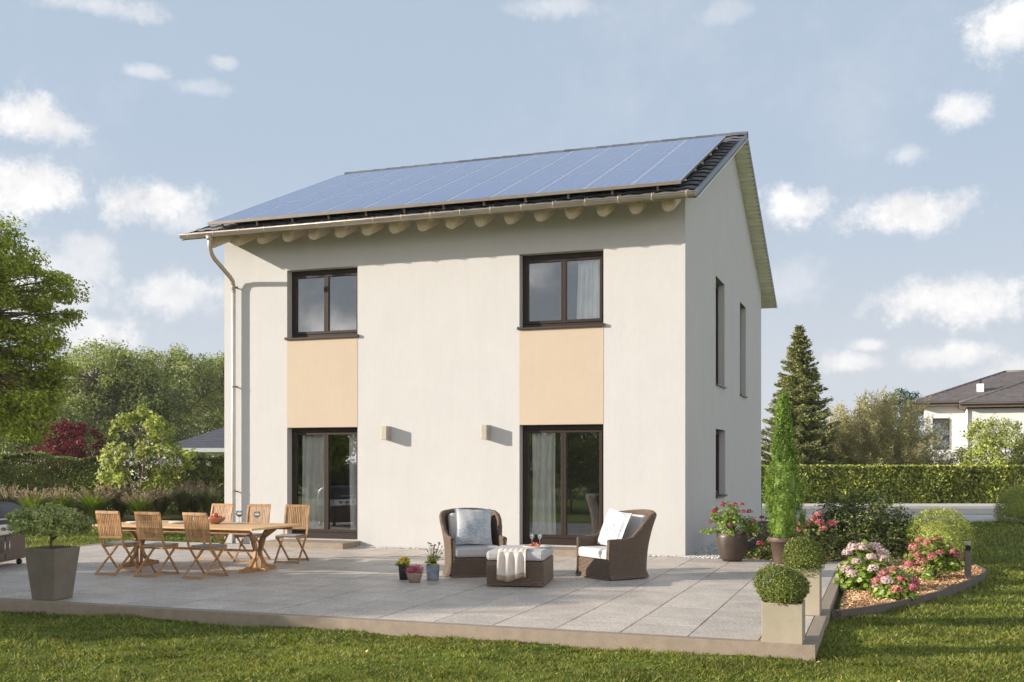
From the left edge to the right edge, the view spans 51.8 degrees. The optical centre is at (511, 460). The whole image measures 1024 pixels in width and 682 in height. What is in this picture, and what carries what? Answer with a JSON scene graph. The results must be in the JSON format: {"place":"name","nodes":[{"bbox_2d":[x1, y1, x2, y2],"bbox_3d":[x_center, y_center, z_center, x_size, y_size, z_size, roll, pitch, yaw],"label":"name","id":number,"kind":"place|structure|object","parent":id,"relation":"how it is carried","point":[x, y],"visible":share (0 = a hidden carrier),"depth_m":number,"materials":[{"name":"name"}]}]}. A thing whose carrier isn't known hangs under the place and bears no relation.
{"place":"outdoors","nodes":[
{"label":"outdoors","id":0,"kind":"place"},
{"bbox_2d":[0,483,30,504],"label":"ornamental grass","id":1,"kind":"object","parent":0,"point":[4,497],"depth_m":30.62,"materials":[{"name":"beige plant"}]},
{"bbox_2d":[5,484,59,510],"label":"ornamental grass","id":2,"kind":"object","parent":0,"point":[36,498],"depth_m":29.43,"materials":[{"name":"green plant"}]},
{"bbox_2d":[41,483,81,507],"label":"ornamental grass","id":3,"kind":"object","parent":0,"point":[64,500],"depth_m":30.43,"materials":[{"name":"green plant"}]},
{"bbox_2d":[66,484,121,520],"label":"ornamental grass","id":4,"kind":"object","parent":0,"point":[90,504],"depth_m":29.64,"materials":[{"name":"green plant"}]},
{"bbox_2d":[100,481,143,518],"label":"ornamental grass","id":5,"kind":"object","parent":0,"point":[121,508],"depth_m":30.81,"materials":[{"name":"green plant"}]},
{"bbox_2d":[115,490,163,519],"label":"ornamental grass","id":6,"kind":"object","parent":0,"point":[136,503],"depth_m":29.54,"materials":[{"name":"green plant"}]},
{"bbox_2d":[138,484,183,517],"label":"ornamental grass","id":7,"kind":"object","parent":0,"point":[160,505],"depth_m":30.44,"materials":[{"name":"green plant"}]},
{"bbox_2d":[168,488,195,520],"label":"ornamental grass","id":8,"kind":"object","parent":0,"point":[183,500],"depth_m":30.04,"materials":[{"name":"green plant"}]},
{"bbox_2d":[167,476,220,512],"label":"ornamental grass","id":9,"kind":"object","parent":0,"point":[195,507],"depth_m":31.47,"materials":[{"name":"green plant"}]},
{"bbox_2d":[189,487,219,516],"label":"ornamental grass","id":10,"kind":"object","parent":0,"point":[206,500],"depth_m":29.85,"materials":[{"name":"green plant"}]},
{"bbox_2d":[0,541,839,639],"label":"terrace","id":11,"kind":"structure","parent":0,"point":[700,597],"depth_m":13.02,"materials":[{"name":"grey tile"}]},
{"bbox_2d":[0,501,24,563],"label":"gas grill","id":12,"kind":"object","parent":11,"relation":"on","point":[11,547],"visible":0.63,"depth_m":16.08,"materials":[{"name":"metal"}]},
{"bbox_2d":[0,537,5,560],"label":"door","id":13,"kind":"structure","parent":12,"relation":"in","point":[2,539],"depth_m":15.80,"materials":[{"name":"metal"}]},
{"bbox_2d":[5,534,24,559],"bbox_3d":[-7.623,1.322,16.211,0.057,0.350,0.630,0,0,1],"label":"door","id":14,"kind":"structure","parent":12,"relation":"in","point":[15,546],"depth_m":16.17,"materials":[{"name":"metal"}]},
{"bbox_2d":[24,545,79,600],"bbox_3d":[-5.376,1.313,12.334,0.429,0.600,0.429,0,0,18],"label":"square planter","id":15,"kind":"object","parent":11,"relation":"on","point":[52,574],"visible":0.89,"depth_m":12.18,"materials":[{"name":"concrete"}]},
{"bbox_2d":[2,502,98,548],"bbox_3d":[-5.401,0.844,12.322,0.928,0.729,1.018,0,0,20],"label":"leafy bush","id":16,"kind":"object","parent":15,"relation":"in","point":[50,520],"visible":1,"depth_m":12.10,"materials":[{"name":"green plant"}]},
{"bbox_2d":[94,511,140,575],"bbox_3d":[-5.652,1.170,15.114,0.417,0.916,0.535,0,0,22],"label":"folding chair","id":17,"kind":"object","parent":11,"relation":"on","point":[108,515],"visible":0.97,"depth_m":14.98,"materials":[{"name":"brown wood"}]},
{"bbox_2d":[134,512,179,577],"bbox_3d":[-5.003,1.170,14.841,0.417,0.916,0.535,0,0,18],"label":"folding chair","id":18,"kind":"object","parent":11,"relation":"on","point":[146,535],"visible":1,"depth_m":14.70,"materials":[{"name":"brown wood"}]},
{"bbox_2d":[92,520,300,572],"bbox_3d":[-4.742,1.286,15.876,2.840,0.661,1.280,0,0,21],"label":"dining table","id":19,"kind":"object","parent":11,"relation":"on","point":[246,528],"visible":0.71,"depth_m":15.53,"materials":[{"name":"brown wood"}]},
{"bbox_2d":[208,513,225,523],"bbox_3d":[-4.491,0.873,15.957,0.320,0.166,0.320,0,0,20],"label":"fruit bowl","id":20,"kind":"object","parent":19,"relation":"on","point":[214,518],"visible":0.94,"depth_m":15.88,"materials":[{"name":"orange ceramic"}]},
{"bbox_2d":[182,512,228,579],"bbox_3d":[-4.258,1.170,14.619,0.417,0.916,0.535,0,0,24],"label":"folding chair","id":21,"kind":"object","parent":11,"relation":"on","point":[202,537],"visible":1,"depth_m":14.49,"materials":[{"name":"brown wood"}]},
{"bbox_2d":[195,503,232,560],"bbox_3d":[-4.862,1.170,17.238,0.417,0.916,0.535,0,0,22],"label":"folding chair","id":22,"kind":"object","parent":11,"relation":"on","point":[229,517],"visible":0.48,"depth_m":17.36,"materials":[{"name":"brown wood"}]},
{"bbox_2d":[233,504,270,561],"bbox_3d":[-4.192,1.170,17.042,0.417,0.916,0.535,0,0,17],"label":"folding chair","id":23,"kind":"object","parent":11,"relation":"on","point":[248,517],"visible":0.63,"depth_m":17.18,"materials":[{"name":"brown wood"}]},
{"bbox_2d":[274,505,309,563],"bbox_3d":[-3.501,1.170,16.817,0.417,0.916,0.535,0,0,12],"label":"folding chair","id":24,"kind":"object","parent":11,"relation":"on","point":[287,515],"visible":0.95,"depth_m":16.95,"materials":[{"name":"brown wood"}]},
{"bbox_2d":[398,564,409,579],"bbox_3d":[-1.468,1.512,14.309,0.160,0.205,0.160,0,0,20],"label":"flower pot","id":25,"kind":"object","parent":11,"relation":"on","point":[402,575],"visible":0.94,"depth_m":14.25,"materials":[{"name":"black ceramic"}]},
{"bbox_2d":[395,556,410,565],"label":"yellow flowers","id":26,"kind":"object","parent":25,"relation":"in","point":[406,561],"visible":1,"depth_m":14.27,"materials":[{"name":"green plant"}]},
{"bbox_2d":[406,572,422,582],"bbox_3d":[-1.294,1.549,13.992,0.220,0.130,0.220,0,0,20],"label":"flower pot","id":27,"kind":"object","parent":11,"relation":"on","point":[414,577],"visible":0.96,"depth_m":13.91,"materials":[{"name":"ceramic"}]},
{"bbox_2d":[403,564,423,573],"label":"heather","id":28,"kind":"object","parent":27,"relation":"on","point":[413,569],"visible":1,"depth_m":13.96,"materials":[{"name":"pink plant"}]},
{"bbox_2d":[426,564,439,579],"bbox_3d":[-1.072,1.512,14.274,0.188,0.205,0.188,0,0,20],"label":"flower pot","id":29,"kind":"object","parent":11,"relation":"on","point":[432,573],"visible":0.96,"depth_m":14.20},
{"bbox_2d":[425,542,442,566],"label":"budding plant","id":30,"kind":"object","parent":29,"relation":"in","point":[432,560],"visible":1,"depth_m":14.25,"materials":[{"name":"green plant"}]},
{"bbox_2d":[439,508,506,577],"bbox_3d":[-0.562,1.155,15.040,0.908,0.925,0.983,0,0,-13],"label":"wicker armchair","id":31,"kind":"object","parent":11,"relation":"on","point":[466,560],"visible":0.65,"depth_m":14.63,"materials":[{"name":"brown wicker"}]},
{"bbox_2d":[454,508,491,544],"bbox_3d":[-0.549,0.942,15.012,0.540,0.540,0.183,2,-17,-11],"label":"pillow","id":32,"kind":"object","parent":31,"relation":"on","point":[473,526],"visible":1,"depth_m":14.94,"materials":[{"name":"grey fabric"}]},
{"bbox_2d":[487,545,553,586],"bbox_3d":[0.119,1.381,13.936,0.750,0.448,0.990,0,0,10],"label":"wicker ottoman","id":33,"kind":"object","parent":11,"relation":"on","point":[539,567],"visible":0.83,"depth_m":13.48,"materials":[{"name":"brown wicker"}]},
{"bbox_2d":[496,547,528,581],"bbox_3d":[0.020,1.338,13.598,0.378,0.413,0.422,0,0,10],"label":"throw blanket","id":34,"kind":"object","parent":33,"relation":"on","point":[511,564],"visible":1,"depth_m":13.42,"materials":[{"name":"white fabric"}]},
{"bbox_2d":[523,544,553,547],"bbox_3d":[0.352,1.146,14.086,0.420,0.018,0.420,0,0,20],"label":"serving tray","id":35,"kind":"object","parent":33,"relation":"on","point":[527,546],"visible":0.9,"depth_m":13.98,"materials":[{"name":"white ceramic"}]},
{"bbox_2d":[529,542,540,545],"bbox_3d":[0.311,1.115,14.078,0.160,0.058,0.095,0,0,20],"label":"fruit pile","id":36,"kind":"object","parent":35,"relation":"on","point":[535,544],"visible":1,"depth_m":14.05,"materials":[{"name":"food"}]},
{"bbox_2d":[575,509,656,580],"bbox_3d":[1.492,1.155,14.710,0.983,0.925,0.908,0,0,-30],"label":"wicker armchair","id":37,"kind":"object","parent":11,"relation":"on","point":[625,558],"visible":0.92,"depth_m":14.39,"materials":[{"name":"brown wicker"}]},
{"bbox_2d":[597,508,631,544],"bbox_3d":[1.424,0.952,14.681,0.183,0.540,0.540,24,-6,-28],"label":"pillow","id":38,"kind":"object","parent":37,"relation":"on","point":[615,524],"visible":0.84,"depth_m":14.58,"materials":[{"name":"white fabric"}]},
{"bbox_2d":[716,532,747,561],"bbox_3d":[3.541,1.387,16.964,0.508,0.455,0.508,0,0,20],"label":"round pot","id":39,"kind":"object","parent":11,"relation":"on","point":[731,548],"visible":0.98,"depth_m":16.77,"materials":[{"name":"ceramic"}]},
{"bbox_2d":[699,501,760,535],"bbox_3d":[3.543,0.922,17.027,0.920,0.562,0.769,0,0,-18],"label":"red flowering bush","id":40,"kind":"object","parent":39,"relation":"in","point":[727,520],"visible":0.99,"depth_m":16.91,"materials":[{"name":"green plant"}]},
{"bbox_2d":[768,536,796,563],"bbox_3d":[4.273,1.407,16.576,0.490,0.415,0.490,0,0,20],"label":"round pot","id":41,"kind":"object","parent":11,"relation":"on","point":[777,546],"visible":0.56,"depth_m":16.44,"materials":[{"name":"ceramic"}]},
{"bbox_2d":[762,385,807,538],"bbox_3d":[4.292,0.097,16.555,0.716,2.564,0.742,0,0,20],"label":"columnar conifer","id":42,"kind":"object","parent":41,"relation":"in","point":[782,504],"visible":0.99,"depth_m":16.46,"materials":[{"name":"green plant"}]},
{"bbox_2d":[790,566,821,615],"bbox_3d":[3.088,1.373,11.182,0.360,0.480,0.360,0,0,20],"label":"box planter","id":43,"kind":"object","parent":11,"relation":"on","point":[813,602],"visible":0.41,"depth_m":10.98,"materials":[{"name":"concrete"}]},
{"bbox_2d":[781,535,827,577],"bbox_3d":[3.092,1.028,11.173,0.463,0.460,0.532,0,0,-9],"label":"boxwood ball","id":44,"kind":"object","parent":43,"relation":"in","point":[804,553],"visible":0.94,"depth_m":11.06,"materials":[{"name":"green plant"}]},
{"bbox_2d":[0,464,1023,681],"bbox_3d":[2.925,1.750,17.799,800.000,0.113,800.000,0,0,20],"label":"ground","id":45,"kind":"structure","parent":0,"point":[499,676],"depth_m":9.50,"materials":[{"name":"green plant"}]},
{"bbox_2d":[0,211,92,460],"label":"hornbeam tree","id":46,"kind":"object","parent":45,"relation":"on","point":[19,382],"visible":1,"depth_m":24.06,"materials":[{"name":"green plant"}]},
{"bbox_2d":[0,392,106,465],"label":"shade tree","id":47,"kind":"object","parent":45,"relation":"on","point":[14,446],"visible":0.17,"depth_m":43.42,"materials":[{"name":"green plant"}]},
{"bbox_2d":[16,419,120,465],"bbox_3d":[-15.981,0.195,37.889,3.768,3.396,3.054,0,0,20],"label":"red leaf bush","id":48,"kind":"object","parent":45,"relation":"on","point":[66,433],"visible":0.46,"depth_m":37.66,"materials":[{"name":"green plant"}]},
{"bbox_2d":[31,335,185,465],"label":"deciduous tree","id":49,"kind":"object","parent":45,"relation":"on","point":[110,357],"visible":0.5,"depth_m":69.67,"materials":[{"name":"green plant"}]},
{"bbox_2d":[64,359,203,464],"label":"deciduous tree","id":50,"kind":"object","parent":45,"relation":"on","point":[113,389],"visible":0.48,"depth_m":70.32,"materials":[{"name":"green plant"}]},
{"bbox_2d":[77,515,204,523],"bbox_3d":[-15.580,1.823,31.350,15.348,0.188,4.900,0,0,0],"label":"planting bed","id":51,"kind":"object","parent":45,"relation":"on","point":[175,517],"depth_m":32.01,"materials":[{"name":"green plant"}]},
{"bbox_2d":[0,451,223,514],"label":"hedge","id":52,"kind":"object","parent":51,"relation":"on","point":[75,475],"visible":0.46,"depth_m":33.66,"materials":[{"name":"green plant"}]},
{"bbox_2d":[93,405,197,493],"bbox_3d":[-10.953,0.134,30.849,2.566,3.512,3.340,0,0,20],"label":"young tree","id":53,"kind":"object","parent":51,"relation":"on","point":[158,430],"visible":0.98,"depth_m":30.88,"materials":[{"name":"green plant"}]},
{"bbox_2d":[127,342,223,456],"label":"deciduous tree","id":54,"kind":"object","parent":45,"relation":"on","point":[179,362],"visible":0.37,"depth_m":82.96,"materials":[{"name":"green plant"}]},
{"bbox_2d":[160,427,223,465],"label":"neighbour bungalow","id":55,"kind":"object","parent":45,"relation":"on","point":[211,443],"visible":0.2,"depth_m":58.00,"materials":[{"name":"stone"}]},
{"bbox_2d":[174,350,223,437],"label":"deciduous tree","id":56,"kind":"object","parent":45,"relation":"on","point":[222,378],"visible":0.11,"depth_m":87.50,"materials":[{"name":"green plant"}]},
{"bbox_2d":[0,540,844,660],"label":"kerb","id":57,"kind":"structure","parent":45,"relation":"on","point":[808,648],"depth_m":10.40,"materials":[{"name":"grey concrete"}]},
{"bbox_2d":[762,599,804,644],"bbox_3d":[2.435,1.435,9.450,0.350,0.355,0.340,0,0,20],"label":"box planter","id":58,"kind":"object","parent":57,"relation":"on","point":[782,624],"visible":0.89,"depth_m":9.29,"materials":[{"name":"concrete"}]},
{"bbox_2d":[752,562,811,605],"bbox_3d":[2.411,1.119,9.438,0.534,0.412,0.471,0,0,20],"label":"boxwood ball","id":59,"kind":"object","parent":58,"relation":"on","point":[783,585],"visible":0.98,"depth_m":9.35,"materials":[{"name":"green plant"}]},
{"bbox_2d":[179,131,777,556],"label":"house","id":60,"kind":"structure","parent":45,"relation":"on","point":[559,351],"depth_m":19.50,"materials":[{"name":"white paint"}]},
{"bbox_2d":[284,268,358,339],"bbox_3d":[-3.596,-3.000,20.223,1.585,1.344,0.300,0,0,20],"label":"window frame","id":61,"kind":"structure","parent":60,"relation":"in","point":[326,274],"depth_m":20.29,"materials":[{"name":"brown metal"}]},
{"bbox_2d":[517,251,604,329],"bbox_3d":[0.893,-3.000,18.627,1.603,1.344,0.300,0,0,20],"label":"window frame","id":62,"kind":"structure","parent":60,"relation":"in","point":[564,258],"depth_m":18.69,"materials":[{"name":"black metal"}]},
{"bbox_2d":[716,283,726,388],"bbox_3d":[4.177,-2.595,21.565,0.255,2.175,1.256,0,0,20],"label":"window frame","id":63,"kind":"structure","parent":60,"relation":"in","point":[717,383],"depth_m":22.07,"materials":[{"name":"black metal"}]},
{"bbox_2d":[716,430,727,497],"bbox_3d":[4.195,0.057,21.618,0.255,1.380,1.368,0,0,20],"label":"window frame","id":64,"kind":"structure","parent":60,"relation":"in","point":[718,495],"depth_m":22.18,"materials":[{"name":"black metal"}]},
{"bbox_2d":[238,521,772,555],"bbox_3d":[0.756,1.773,24.503,9.820,0.288,11.620,0,0,20],"label":"gravel bed","id":65,"kind":"object","parent":45,"relation":"on","point":[754,541],"visible":0.11,"depth_m":23.22,"materials":[{"name":"soil"}]},
{"bbox_2d":[357,537,754,558],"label":"gravel","id":66,"kind":"structure","parent":65,"relation":"on","point":[709,551],"depth_m":18.61,"materials":[{"name":"grey gravel"}]},
{"bbox_2d":[2,610,1020,681],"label":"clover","id":67,"kind":"object","parent":45,"relation":"on","point":[660,675],"visible":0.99,"depth_m":9.39,"materials":[{"name":"green plant"}]},
{"bbox_2d":[761,324,851,469],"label":"spruce tree","id":68,"kind":"object","parent":45,"relation":"on","point":[811,437],"visible":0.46,"depth_m":47.43,"materials":[{"name":"green plant"}]},
{"bbox_2d":[750,543,983,608],"bbox_3d":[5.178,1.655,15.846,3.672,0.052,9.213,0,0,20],"label":"mulch chips","id":69,"kind":"object","parent":45,"relation":"on","point":[936,583],"visible":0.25,"depth_m":14.02,"materials":[{"name":"brown wood"}]},
{"bbox_2d":[744,515,771,557],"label":"red bush","id":70,"kind":"object","parent":69,"relation":"on","point":[759,531],"visible":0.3,"depth_m":17.88,"materials":[{"name":"green plant"}]},
{"bbox_2d":[745,546,772,559],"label":"fern","id":71,"kind":"object","parent":69,"relation":"on","point":[761,552],"visible":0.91,"depth_m":17.60,"materials":[{"name":"green plant"}]},
{"bbox_2d":[796,511,846,560],"bbox_3d":[5.129,1.265,17.611,0.839,0.837,0.800,0,0,2],"label":"red bush","id":72,"kind":"object","parent":69,"relation":"on","point":[829,545],"visible":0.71,"depth_m":17.46,"materials":[{"name":"green plant"}]},
{"bbox_2d":[805,484,915,558],"bbox_3d":[6.155,1.050,18.536,2.121,1.278,1.981,0,0,20],"label":"dark shrub","id":73,"kind":"object","parent":69,"relation":"on","point":[887,537],"visible":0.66,"depth_m":18.19,"materials":[{"name":"green plant"}]},
{"bbox_2d":[832,539,901,590],"bbox_3d":[4.593,1.355,13.603,0.778,0.674,0.846,0,0,-17],"label":"hydrangea","id":74,"kind":"object","parent":69,"relation":"on","point":[859,573],"visible":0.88,"depth_m":13.51,"materials":[{"name":"pink plant"}]},
{"bbox_2d":[870,566,921,600],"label":"hydrangea","id":75,"kind":"object","parent":69,"relation":"on","point":[907,589],"visible":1,"depth_m":12.59,"materials":[{"name":"pink plant"}]},
{"bbox_2d":[903,535,966,580],"bbox_3d":[5.978,1.364,14.855,0.888,0.645,0.799,0,0,20],"label":"hydrangea","id":76,"kind":"object","parent":69,"relation":"on","point":[940,554],"visible":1,"depth_m":14.73,"materials":[{"name":"pink plant"}]},
{"bbox_2d":[901,506,977,559],"bbox_3d":[7.270,1.327,17.986,1.264,1.134,1.319,0,0,20],"label":"round bush","id":77,"kind":"object","parent":69,"relation":"on","point":[955,535],"visible":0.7,"depth_m":17.72,"materials":[{"name":"green plant"}]},
{"bbox_2d":[964,541,970,577],"bbox_3d":[6.415,1.402,14.838,0.088,0.530,0.088,0,0,20],"label":"bollard light","id":78,"kind":"object","parent":69,"relation":"on","point":[967,558],"visible":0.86,"depth_m":14.80,"materials":[{"name":"grey metal"}]},
{"bbox_2d":[761,463,1023,505],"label":"hedge","id":79,"kind":"object","parent":45,"relation":"on","point":[937,483],"visible":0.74,"depth_m":40.23,"materials":[{"name":"green plant"}]},
{"bbox_2d":[864,388,923,425],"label":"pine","id":80,"kind":"object","parent":45,"relation":"on","point":[909,397],"visible":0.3,"depth_m":65.53,"materials":[{"name":"green plant"}]},
{"bbox_2d":[821,385,967,469],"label":"twiggy bush","id":81,"kind":"object","parent":45,"relation":"on","point":[880,439],"visible":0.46,"depth_m":48.60,"materials":[{"name":"green plant"}]},
{"bbox_2d":[832,543,986,619],"bbox_3d":[5.958,1.727,16.882,2.778,0.190,11.459,0,0,11],"label":"bed edging","id":82,"kind":"object","parent":45,"relation":"on","point":[884,607],"visible":0.36,"depth_m":12.43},
{"bbox_2d":[914,419,955,464],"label":"blossom bush","id":83,"kind":"object","parent":45,"relation":"on","point":[939,426],"visible":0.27,"depth_m":50.87,"materials":[{"name":"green plant"}]},
{"bbox_2d":[947,413,1023,469],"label":"leafy shrub","id":84,"kind":"object","parent":45,"relation":"on","point":[983,444],"visible":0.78,"depth_m":46.48,"materials":[{"name":"green plant"}]},
{"bbox_2d":[990,483,1023,522],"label":"round bush","id":85,"kind":"object","parent":45,"relation":"on","point":[1013,506],"visible":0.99,"depth_m":29.40,"materials":[{"name":"green plant"}]},
{"bbox_2d":[1006,433,1023,464],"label":"leafy shrub","id":86,"kind":"object","parent":45,"relation":"on","point":[1022,457],"visible":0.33,"depth_m":47.09,"materials":[{"name":"green plant"}]},
{"bbox_2d":[0,0,1023,464],"label":"sky","id":87,"kind":"structure","parent":0,"point":[886,137],"materials":[{"name":"blue"}]},
{"bbox_2d":[762,509,999,514],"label":"road","id":88,"kind":"structure","parent":0,"point":[964,511],"depth_m":34.90,"materials":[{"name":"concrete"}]},
{"bbox_2d":[762,503,1004,508],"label":"pavement","id":89,"kind":"structure","parent":0,"point":[936,505],"depth_m":37.45,"materials":[{"name":"grey concrete"}]},
{"bbox_2d":[762,515,1022,522],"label":"driveway","id":90,"kind":"structure","parent":0,"point":[974,518],"depth_m":30.42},
{"bbox_2d":[912,370,1023,469],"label":"neighbour house","id":91,"kind":"structure","parent":0,"point":[1000,394],"depth_m":57.34,"materials":[{"name":"white paint"}]},
{"bbox_2d":[933,418,948,448],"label":"window","id":92,"kind":"structure","parent":91,"relation":"in","point":[937,420],"depth_m":57.64,"materials":[{"name":"grey glass"}]}
]}

